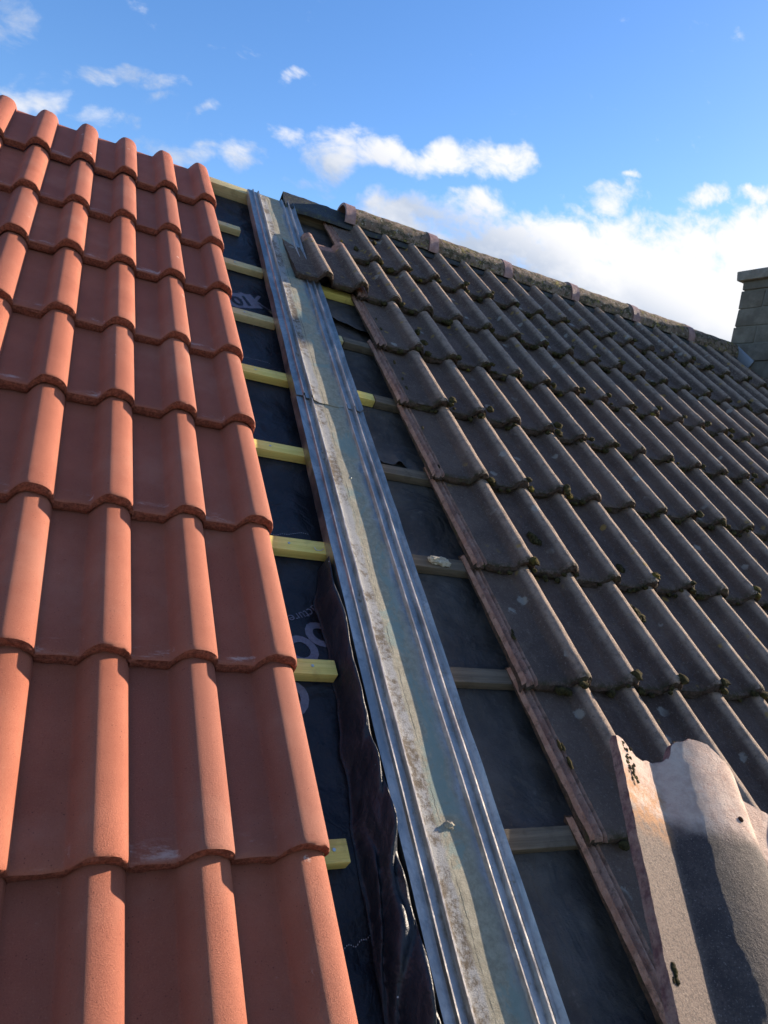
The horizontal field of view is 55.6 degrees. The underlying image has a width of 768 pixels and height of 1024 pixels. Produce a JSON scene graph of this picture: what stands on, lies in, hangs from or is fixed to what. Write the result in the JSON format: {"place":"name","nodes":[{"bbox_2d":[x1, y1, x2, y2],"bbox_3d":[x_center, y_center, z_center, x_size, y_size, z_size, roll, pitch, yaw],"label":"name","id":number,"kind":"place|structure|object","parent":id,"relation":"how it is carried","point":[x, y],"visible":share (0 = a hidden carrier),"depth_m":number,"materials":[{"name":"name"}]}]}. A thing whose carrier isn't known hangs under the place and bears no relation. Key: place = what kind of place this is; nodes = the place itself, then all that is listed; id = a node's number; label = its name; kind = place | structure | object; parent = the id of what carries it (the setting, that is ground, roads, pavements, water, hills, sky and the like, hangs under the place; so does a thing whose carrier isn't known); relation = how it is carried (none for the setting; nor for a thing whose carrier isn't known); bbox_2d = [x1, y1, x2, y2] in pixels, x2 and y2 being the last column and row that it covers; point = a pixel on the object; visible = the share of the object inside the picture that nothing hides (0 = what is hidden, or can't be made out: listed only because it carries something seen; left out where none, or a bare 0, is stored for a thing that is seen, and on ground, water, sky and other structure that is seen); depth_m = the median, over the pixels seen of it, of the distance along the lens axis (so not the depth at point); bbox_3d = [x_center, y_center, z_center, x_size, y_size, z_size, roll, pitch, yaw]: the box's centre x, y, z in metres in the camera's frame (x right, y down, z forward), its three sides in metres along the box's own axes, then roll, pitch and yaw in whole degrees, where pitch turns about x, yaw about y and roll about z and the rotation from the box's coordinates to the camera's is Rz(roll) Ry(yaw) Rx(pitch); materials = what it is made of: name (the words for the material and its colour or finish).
{"place":"outdoors","nodes":[
{"label":"outdoors","id":0,"kind":"place"},
{"bbox_2d":[0,0,767,341],"label":"sky","id":1,"kind":"structure","parent":0,"point":[617,150],"materials":[{"name":"blue"}]},
{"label":"rear roof","id":2,"kind":"structure","parent":0,"visible":0},
{"bbox_2d":[4,143,440,1023],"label":"underlay membrane","id":3,"kind":"object","parent":2,"relation":"attached to","point":[388,965],"visible":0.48,"depth_m":1.37,"materials":[{"name":"grey"}]},
{"bbox_2d":[254,439,305,464],"bbox_3d":[-0.705,-0.229,1.745,1.117,0.028,0.039,9,40,-26],"label":"timber batten","id":4,"kind":"object","parent":3,"relation":"on","point":[277,451],"visible":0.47,"depth_m":1.94,"materials":[{"name":"yellow wood"}]},
{"bbox_2d":[270,535,326,561],"bbox_3d":[-0.623,0.019,1.497,1.116,0.028,0.040,9,40,-26],"label":"timber batten","id":5,"kind":"object","parent":3,"relation":"on","point":[293,547],"visible":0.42,"depth_m":1.69,"materials":[{"name":"yellow wood"}]},
{"bbox_2d":[292,658,337,681],"bbox_3d":[-0.571,0.249,1.250,1.058,0.029,0.039,9,40,-26],"label":"timber batten","id":6,"kind":"object","parent":3,"relation":"on","point":[313,670],"visible":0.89,"depth_m":1.45,"materials":[{"name":"yellow wood"}]},
{"bbox_2d":[324,839,350,869],"bbox_3d":[-0.511,0.495,0.990,1.008,0.028,0.040,9,40,-26],"label":"timber batten","id":7,"kind":"object","parent":3,"relation":"on","point":[337,857],"visible":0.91,"depth_m":1.19,"materials":[{"name":"yellow wood"}]},
{"bbox_2d":[0,864,125,1023],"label":"pantile","id":8,"kind":"object","parent":7,"relation":"on","point":[63,950],"visible":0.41,"depth_m":0.91,"materials":[{"name":"ceramic"}]},
{"bbox_2d":[0,646,129,882],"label":"pantile","id":9,"kind":"object","parent":8,"relation":"on","point":[64,770],"visible":0.8,"depth_m":1.06,"materials":[{"name":"ceramic"}]},
{"bbox_2d":[0,491,131,665],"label":"pantile","id":10,"kind":"object","parent":9,"relation":"on","point":[65,589],"visible":0.84,"depth_m":1.30,"materials":[{"name":"ceramic"}]},
{"bbox_2d":[0,382,133,515],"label":"pantile","id":11,"kind":"object","parent":10,"relation":"on","point":[58,450],"visible":0.84,"depth_m":1.54,"materials":[{"name":"red tile"}]},
{"bbox_2d":[0,309,134,408],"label":"pantile","id":12,"kind":"object","parent":11,"relation":"on","point":[59,349],"visible":0.79,"depth_m":1.77,"materials":[{"name":"red tile"}]},
{"bbox_2d":[10,246,135,335],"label":"pantile","id":13,"kind":"object","parent":12,"relation":"on","point":[66,279],"visible":0.81,"depth_m":2.02,"materials":[{"name":"ceramic"}]},
{"bbox_2d":[26,201,136,272],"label":"pantile","id":14,"kind":"object","parent":13,"relation":"on","point":[93,241],"visible":0.71,"depth_m":2.26,"materials":[{"name":"ceramic"}]},
{"bbox_2d":[38,158,136,228],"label":"pantile","id":15,"kind":"object","parent":14,"relation":"on","point":[103,198],"visible":0.91,"depth_m":2.51,"materials":[{"name":"ceramic"}]},
{"bbox_2d":[48,123,137,183],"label":"pantile","id":16,"kind":"object","parent":15,"relation":"on","point":[108,159],"visible":0.86,"depth_m":2.77,"materials":[{"name":"ceramic"}]},
{"bbox_2d":[126,849,357,1023],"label":"pantile","id":17,"kind":"object","parent":7,"relation":"on","point":[215,940],"visible":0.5,"depth_m":0.99,"materials":[{"name":"ceramic"}]},
{"bbox_2d":[122,657,329,872],"bbox_3d":[-0.284,0.370,1.212,0.335,0.088,0.422,9,40,-26],"label":"pantile","id":18,"kind":"object","parent":17,"relation":"on","point":[220,764],"visible":0.77,"depth_m":1.16,"materials":[{"name":"ceramic"}]},
{"bbox_2d":[126,512,296,673],"bbox_3d":[-0.363,0.132,1.450,0.335,0.087,0.420,9,40,-26],"label":"pantile","id":19,"kind":"object","parent":18,"relation":"on","point":[215,598],"visible":0.78,"depth_m":1.41,"materials":[{"name":"ceramic"}]},
{"bbox_2d":[129,409,272,533],"bbox_3d":[-0.448,-0.123,1.704,0.335,0.087,0.421,9,40,-26],"label":"pantile","id":20,"kind":"object","parent":19,"relation":"on","point":[211,478],"visible":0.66,"depth_m":1.66,"materials":[{"name":"ceramic"}]},
{"bbox_2d":[131,338,254,432],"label":"pantile","id":21,"kind":"object","parent":20,"relation":"on","point":[171,373],"visible":0.66,"depth_m":1.90,"materials":[{"name":"red tile"}]},
{"bbox_2d":[133,274,242,362],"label":"pantile","id":22,"kind":"object","parent":21,"relation":"on","point":[167,307],"visible":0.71,"depth_m":2.14,"materials":[{"name":"ceramic"}]},
{"bbox_2d":[133,229,231,299],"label":"pantile","id":23,"kind":"object","parent":22,"relation":"on","point":[202,270],"visible":0.72,"depth_m":2.39,"materials":[{"name":"ceramic"}]},
{"bbox_2d":[134,186,223,253],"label":"pantile","id":24,"kind":"object","parent":23,"relation":"on","point":[195,225],"visible":0.88,"depth_m":2.64,"materials":[{"name":"ceramic"}]},
{"bbox_2d":[127,150,215,208],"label":"pantile","id":25,"kind":"object","parent":24,"relation":"on","point":[191,185],"visible":0.83,"depth_m":2.90,"materials":[{"name":"ceramic"}]},
{"bbox_2d":[300,223,656,1023],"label":"underlay felt","id":26,"kind":"object","parent":2,"relation":"on","point":[594,973],"visible":0.12,"depth_m":1.54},
{"bbox_2d":[290,390,569,1023],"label":"valley gutter","id":27,"kind":"object","parent":26,"relation":"on","point":[485,951],"visible":0.98,"depth_m":1.37,"materials":[{"name":"metal"}]},
{"bbox_2d":[246,189,362,411],"bbox_3d":[-0.336,-0.851,2.704,0.215,0.040,1.586,9,40,-25],"label":"valley gutter","id":28,"kind":"object","parent":27,"relation":"on","point":[314,360],"visible":0.98,"depth_m":2.50,"materials":[{"name":"metal"}]},
{"bbox_2d":[282,232,368,293],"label":"pantile","id":29,"kind":"object","parent":28,"relation":"on","point":[336,265],"visible":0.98,"depth_m":2.86,"materials":[{"name":"grey tile"}]},
{"bbox_2d":[450,667,513,689],"bbox_3d":[1.393,0.560,2.210,2.830,0.028,0.040,9,40,-26],"label":"timber batten","id":30,"kind":"object","parent":26,"relation":"on","point":[480,678],"depth_m":1.62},
{"bbox_2d":[504,825,577,853],"bbox_3d":[1.475,0.809,1.961,2.829,0.028,0.040,9,40,-26],"label":"timber batten","id":31,"kind":"object","parent":26,"relation":"on","point":[538,839],"depth_m":1.37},
{"bbox_2d":[564,815,666,1023],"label":"pantile","id":32,"kind":"object","parent":31,"relation":"on","point":[611,869],"visible":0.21,"depth_m":1.31,"materials":[{"name":"ceramic"}]},
{"bbox_2d":[337,233,767,850],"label":"moss","id":33,"kind":"object","parent":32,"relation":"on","point":[567,691],"visible":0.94,"depth_m":2.57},
{"bbox_2d":[505,666,670,846],"bbox_3d":[0.487,0.499,1.586,0.331,0.091,0.436,9,40,-26],"label":"pantile","id":34,"kind":"object","parent":32,"relation":"on","point":[582,725],"visible":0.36,"depth_m":1.57,"materials":[{"name":"grey tile"}]},
{"bbox_2d":[458,554,639,694],"bbox_3d":[0.406,0.261,1.821,0.331,0.089,0.438,9,40,-26],"label":"pantile","id":35,"kind":"object","parent":34,"relation":"on","point":[563,636],"visible":0.79,"depth_m":1.77,"materials":[{"name":"grey tile"}]},
{"bbox_2d":[423,466,578,579],"bbox_3d":[0.327,0.012,2.069,0.330,0.089,0.436,9,40,-26],"label":"pantile","id":36,"kind":"object","parent":35,"relation":"on","point":[490,527],"visible":0.77,"depth_m":2.02,"materials":[{"name":"grey tile"}]},
{"bbox_2d":[394,400,528,493],"bbox_3d":[0.240,-0.227,2.302,0.331,0.087,0.437,9,40,-25],"label":"pantile","id":37,"kind":"object","parent":36,"relation":"on","point":[463,453],"visible":0.84,"depth_m":2.25,"materials":[{"name":"grey tile"}]},
{"bbox_2d":[366,339,485,420],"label":"pantile","id":38,"kind":"object","parent":37,"relation":"on","point":[430,386],"visible":0.81,"depth_m":2.50,"materials":[{"name":"grey tile"}]},
{"bbox_2d":[351,294,457,364],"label":"pantile","id":39,"kind":"object","parent":38,"relation":"on","point":[397,326],"visible":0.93,"depth_m":2.73,"materials":[{"name":"grey tile"}]},
{"bbox_2d":[354,261,433,316],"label":"pantile","id":40,"kind":"object","parent":39,"relation":"on","point":[402,286],"visible":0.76,"depth_m":2.98,"materials":[{"name":"grey tile"}]},
{"bbox_2d":[322,221,410,275],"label":"pantile","id":41,"kind":"object","parent":40,"relation":"on","point":[386,251],"visible":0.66,"depth_m":3.25,"materials":[{"name":"grey tile"}]},
{"bbox_2d":[609,735,767,1023],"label":"pantile","id":42,"kind":"object","parent":34,"relation":"on","point":[697,828],"visible":1,"depth_m":0.71,"materials":[{"name":"ceramic"}]},
{"bbox_2d":[731,267,767,378],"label":"chimney","id":43,"kind":"object","parent":2,"relation":"on","point":[749,339],"visible":0.41,"depth_m":4.47,"materials":[{"name":"grey"}]},
{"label":"pantile","id":44,"kind":"object","parent":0,"visible":0},
{"bbox_2d":[0,297,11,355],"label":"pantile","id":45,"kind":"object","parent":44,"relation":"on","point":[5,312],"visible":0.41,"depth_m":1.79,"materials":[{"name":"ceramic"}]},
{"bbox_2d":[0,230,27,309],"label":"pantile","id":46,"kind":"object","parent":45,"relation":"on","point":[13,249],"visible":0.83,"depth_m":1.96,"materials":[{"name":"ceramic"}]},
{"bbox_2d":[0,185,38,243],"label":"pantile","id":47,"kind":"object","parent":46,"relation":"on","point":[19,207],"visible":0.77,"depth_m":2.18,"materials":[{"name":"ceramic"}]},
{"bbox_2d":[0,135,49,200],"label":"pantile","id":48,"kind":"object","parent":47,"relation":"on","point":[28,167],"visible":0.96,"depth_m":2.43,"materials":[{"name":"ceramic"}]},
{"bbox_2d":[0,95,58,154],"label":"pantile","id":49,"kind":"object","parent":48,"relation":"on","point":[22,131],"visible":0.98,"depth_m":2.68,"materials":[{"name":"ceramic"}]},
{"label":"pantile","id":50,"kind":"object","parent":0,"visible":0},
{"bbox_2d":[639,687,767,813],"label":"pantile","id":51,"kind":"object","parent":50,"relation":"on","point":[712,721],"visible":0.26,"depth_m":1.74,"materials":[{"name":"grey tile"}]},
{"bbox_2d":[581,581,723,698],"bbox_3d":[0.665,0.301,1.944,0.331,0.087,0.437,9,40,-26],"label":"pantile","id":52,"kind":"object","parent":51,"relation":"on","point":[660,650],"visible":0.59,"depth_m":1.91,"materials":[{"name":"grey tile"}]},
{"bbox_2d":[534,492,658,592],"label":"pantile","id":53,"kind":"object","parent":52,"relation":"on","point":[595,541],"visible":0.7,"depth_m":2.15,"materials":[{"name":"grey tile"}]},
{"bbox_2d":[493,422,600,505],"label":"pantile","id":54,"kind":"object","parent":53,"relation":"on","point":[548,465],"visible":0.6,"depth_m":2.40,"materials":[{"name":"grey tile"}]},
{"bbox_2d":[458,366,553,436],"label":"pantile","id":55,"kind":"object","parent":54,"relation":"on","point":[509,399],"visible":0.69,"depth_m":2.63,"materials":[{"name":"grey tile"}]},
{"bbox_2d":[436,320,521,381],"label":"pantile","id":56,"kind":"object","parent":55,"relation":"on","point":[482,348],"visible":0.69,"depth_m":2.88,"materials":[{"name":"grey tile"}]},
{"bbox_2d":[415,279,492,333],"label":"pantile","id":57,"kind":"object","parent":56,"relation":"on","point":[460,305],"visible":0.66,"depth_m":3.12,"materials":[{"name":"grey tile"}]},
{"bbox_2d":[395,243,467,293],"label":"pantile","id":58,"kind":"object","parent":57,"relation":"on","point":[427,269],"visible":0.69,"depth_m":3.37,"materials":[{"name":"grey tile"}]},
{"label":"pantile","id":59,"kind":"object","parent":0,"visible":0},
{"bbox_2d":[727,695,767,756],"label":"pantile","id":60,"kind":"object","parent":59,"relation":"on","point":[751,712],"visible":0.19,"depth_m":1.87,"materials":[{"name":"grey tile"}]},
{"bbox_2d":[658,589,767,702],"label":"pantile","id":61,"kind":"object","parent":60,"relation":"on","point":[728,643],"visible":0.6,"depth_m":2.06,"materials":[{"name":"grey tile"}]},
{"bbox_2d":[608,507,728,599],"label":"pantile","id":62,"kind":"object","parent":61,"relation":"on","point":[667,551],"visible":0.61,"depth_m":2.29,"materials":[{"name":"grey tile"}]},
{"bbox_2d":[562,439,667,519],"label":"pantile","id":63,"kind":"object","parent":62,"relation":"on","point":[616,479],"visible":0.61,"depth_m":2.52,"materials":[{"name":"grey tile"}]},
{"bbox_2d":[523,383,616,451],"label":"pantile","id":64,"kind":"object","parent":63,"relation":"on","point":[573,415],"visible":0.66,"depth_m":2.77,"materials":[{"name":"grey tile"}]},
{"bbox_2d":[497,337,579,396],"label":"pantile","id":65,"kind":"object","parent":64,"relation":"on","point":[538,366],"visible":0.66,"depth_m":3.01,"materials":[{"name":"grey tile"}]},
{"bbox_2d":[473,297,547,349],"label":"pantile","id":66,"kind":"object","parent":65,"relation":"on","point":[511,322],"visible":0.67,"depth_m":3.26,"materials":[{"name":"grey tile"}]},
{"bbox_2d":[450,261,518,309],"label":"pantile","id":67,"kind":"object","parent":66,"relation":"on","point":[485,284],"visible":0.7,"depth_m":3.51,"materials":[{"name":"grey tile"}]},
{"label":"pantile","id":68,"kind":"object","parent":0,"visible":0},
{"bbox_2d":[731,599,767,649],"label":"pantile","id":69,"kind":"object","parent":68,"relation":"on","point":[752,614],"visible":0.23,"depth_m":2.24,"materials":[{"name":"grey tile"}]},
{"bbox_2d":[673,517,767,608],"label":"pantile","id":70,"kind":"object","parent":69,"relation":"on","point":[732,563],"visible":0.61,"depth_m":2.43,"materials":[{"name":"grey tile"}]},
{"bbox_2d":[624,453,725,528],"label":"pantile","id":71,"kind":"object","parent":70,"relation":"on","point":[681,496],"visible":0.57,"depth_m":2.66,"materials":[{"name":"grey tile"}]},
{"bbox_2d":[585,400,673,464],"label":"pantile","id":72,"kind":"object","parent":71,"relation":"on","point":[630,432],"visible":0.62,"depth_m":2.89,"materials":[{"name":"grey tile"}]},
{"bbox_2d":[553,353,633,411],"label":"pantile","id":73,"kind":"object","parent":72,"relation":"on","point":[594,380],"visible":0.65,"depth_m":3.14,"materials":[{"name":"grey tile"}]},
{"bbox_2d":[526,314,598,365],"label":"pantile","id":74,"kind":"object","parent":73,"relation":"on","point":[561,337],"visible":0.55,"depth_m":3.38,"materials":[{"name":"grey tile"}]},
{"bbox_2d":[501,278,567,325],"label":"pantile","id":75,"kind":"object","parent":74,"relation":"on","point":[534,300],"visible":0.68,"depth_m":3.63,"materials":[{"name":"grey tile"}]},
{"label":"pantile","id":76,"kind":"object","parent":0,"visible":0},
{"bbox_2d":[734,529,767,572],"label":"pantile","id":77,"kind":"object","parent":76,"relation":"on","point":[753,544],"visible":0.25,"depth_m":2.61,"materials":[{"name":"grey tile"}]},
{"bbox_2d":[683,467,767,538],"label":"pantile","id":78,"kind":"object","parent":77,"relation":"on","point":[734,504],"visible":0.5,"depth_m":2.79,"materials":[{"name":"grey tile"}]},
{"bbox_2d":[639,415,727,478],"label":"pantile","id":79,"kind":"object","parent":78,"relation":"on","point":[686,448],"visible":0.63,"depth_m":3.02,"materials":[{"name":"grey tile"}]},
{"bbox_2d":[604,368,683,424],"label":"pantile","id":80,"kind":"object","parent":79,"relation":"on","point":[642,394],"visible":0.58,"depth_m":3.26,"materials":[{"name":"grey tile"}]},
{"bbox_2d":[578,329,645,378],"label":"pantile","id":81,"kind":"object","parent":80,"relation":"on","point":[610,351],"visible":0.61,"depth_m":3.51,"materials":[{"name":"grey tile"}]},
{"bbox_2d":[547,293,612,340],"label":"pantile","id":82,"kind":"object","parent":81,"relation":"on","point":[579,315],"visible":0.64,"depth_m":3.75,"materials":[{"name":"grey tile"}]},
{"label":"pantile","id":83,"kind":"object","parent":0,"visible":0},
{"bbox_2d":[734,478,767,516],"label":"pantile","id":84,"kind":"object","parent":83,"relation":"on","point":[755,495],"visible":0.32,"depth_m":2.98,"materials":[{"name":"grey tile"}]},
{"bbox_2d":[689,426,767,487],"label":"pantile","id":85,"kind":"object","parent":84,"relation":"on","point":[734,459],"visible":0.66,"depth_m":3.15,"materials":[{"name":"grey tile"}]},
{"bbox_2d":[653,382,728,435],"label":"pantile","id":86,"kind":"object","parent":85,"relation":"on","point":[695,411],"visible":0.7,"depth_m":3.40,"materials":[{"name":"grey tile"}]},
{"bbox_2d":[621,343,689,392],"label":"pantile","id":87,"kind":"object","parent":86,"relation":"on","point":[657,369],"visible":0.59,"depth_m":3.64,"materials":[{"name":"grey tile"}]},
{"bbox_2d":[592,307,654,353],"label":"pantile","id":88,"kind":"object","parent":87,"relation":"on","point":[626,332],"visible":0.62,"depth_m":3.88,"materials":[{"name":"grey tile"}]},
{"bbox_2d":[279,191,736,358],"bbox_3d":[0.847,-1.202,3.950,2.950,0.104,0.178,9,5,-26],"label":"ridge strip","id":89,"kind":"object","parent":88,"relation":"on","point":[303,206],"visible":0.33,"depth_m":3.41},
{"bbox_2d":[337,202,428,249],"bbox_3d":[-0.009,-1.375,3.535,0.445,0.106,0.186,9,6,-26],"label":"ridge tile","id":90,"kind":"object","parent":89,"relation":"on","point":[382,226],"visible":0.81,"depth_m":3.46,"materials":[{"name":"ceramic"}]},
{"bbox_2d":[426,232,503,275],"bbox_3d":[0.391,-1.309,3.726,0.445,0.107,0.186,9,6,-26],"label":"ridge tile","id":91,"kind":"object","parent":89,"relation":"on","point":[459,253],"visible":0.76,"depth_m":3.66,"materials":[{"name":"ceramic"}]},
{"bbox_2d":[500,259,571,298],"bbox_3d":[0.786,-1.246,3.924,0.445,0.106,0.185,9,4,-26],"label":"ridge tile","id":92,"kind":"object","parent":89,"relation":"on","point":[537,280],"visible":0.66,"depth_m":3.85,"materials":[{"name":"ceramic"}]},
{"bbox_2d":[564,282,632,319],"bbox_3d":[1.185,-1.186,4.118,0.445,0.106,0.186,9,6,-26],"label":"ridge tile","id":93,"kind":"object","parent":89,"relation":"on","point":[601,302],"visible":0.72,"depth_m":4.05,"materials":[{"name":"ceramic"}]},
{"bbox_2d":[626,303,688,338],"bbox_3d":[1.584,-1.123,4.311,0.445,0.107,0.186,9,5,-26],"label":"ridge tile","id":94,"kind":"object","parent":89,"relation":"on","point":[643,317],"visible":0.69,"depth_m":4.25,"materials":[{"name":"ceramic"}]},
{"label":"pantile","id":95,"kind":"object","parent":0,"visible":0},
{"bbox_2d":[736,440,767,472],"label":"pantile","id":96,"kind":"object","parent":95,"relation":"on","point":[759,456],"visible":0.36,"depth_m":3.33,"materials":[{"name":"grey tile"}]},
{"bbox_2d":[697,396,767,449],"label":"pantile","id":97,"kind":"object","parent":96,"relation":"on","point":[726,414],"visible":0.62,"depth_m":3.52,"materials":[{"name":"grey tile"}]},
{"bbox_2d":[662,356,730,404],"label":"pantile","id":98,"kind":"object","parent":97,"relation":"on","point":[696,379],"visible":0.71,"depth_m":3.76,"materials":[{"name":"grey tile"}]},
{"bbox_2d":[632,321,694,364],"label":"pantile","id":99,"kind":"object","parent":98,"relation":"on","point":[662,343],"visible":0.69,"depth_m":4.01,"materials":[{"name":"grey tile"}]},
{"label":"pantile","id":100,"kind":"object","parent":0,"visible":0},
{"bbox_2d":[737,407,767,437],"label":"pantile","id":101,"kind":"object","parent":100,"relation":"on","point":[759,422],"visible":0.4,"depth_m":3.71,"materials":[{"name":"grey tile"}]},
{"bbox_2d":[701,369,767,416],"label":"pantile","id":102,"kind":"object","parent":101,"relation":"on","point":[739,395],"visible":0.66,"depth_m":3.89,"materials":[{"name":"grey tile"}]},
{"bbox_2d":[671,334,730,377],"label":"pantile","id":103,"kind":"object","parent":102,"relation":"on","point":[704,358],"visible":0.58,"depth_m":4.14,"materials":[{"name":"grey tile"}]},
{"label":"pantile","id":104,"kind":"object","parent":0,"visible":0},
{"bbox_2d":[739,381,767,407],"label":"pantile","id":105,"kind":"object","parent":104,"relation":"on","point":[760,394],"visible":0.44,"depth_m":4.09,"materials":[{"name":"grey tile"}]},
{"bbox_2d":[706,346,766,389],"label":"pantile","id":106,"kind":"object","parent":105,"relation":"on","point":[740,372],"visible":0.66,"depth_m":4.26,"materials":[{"name":"grey tile"}]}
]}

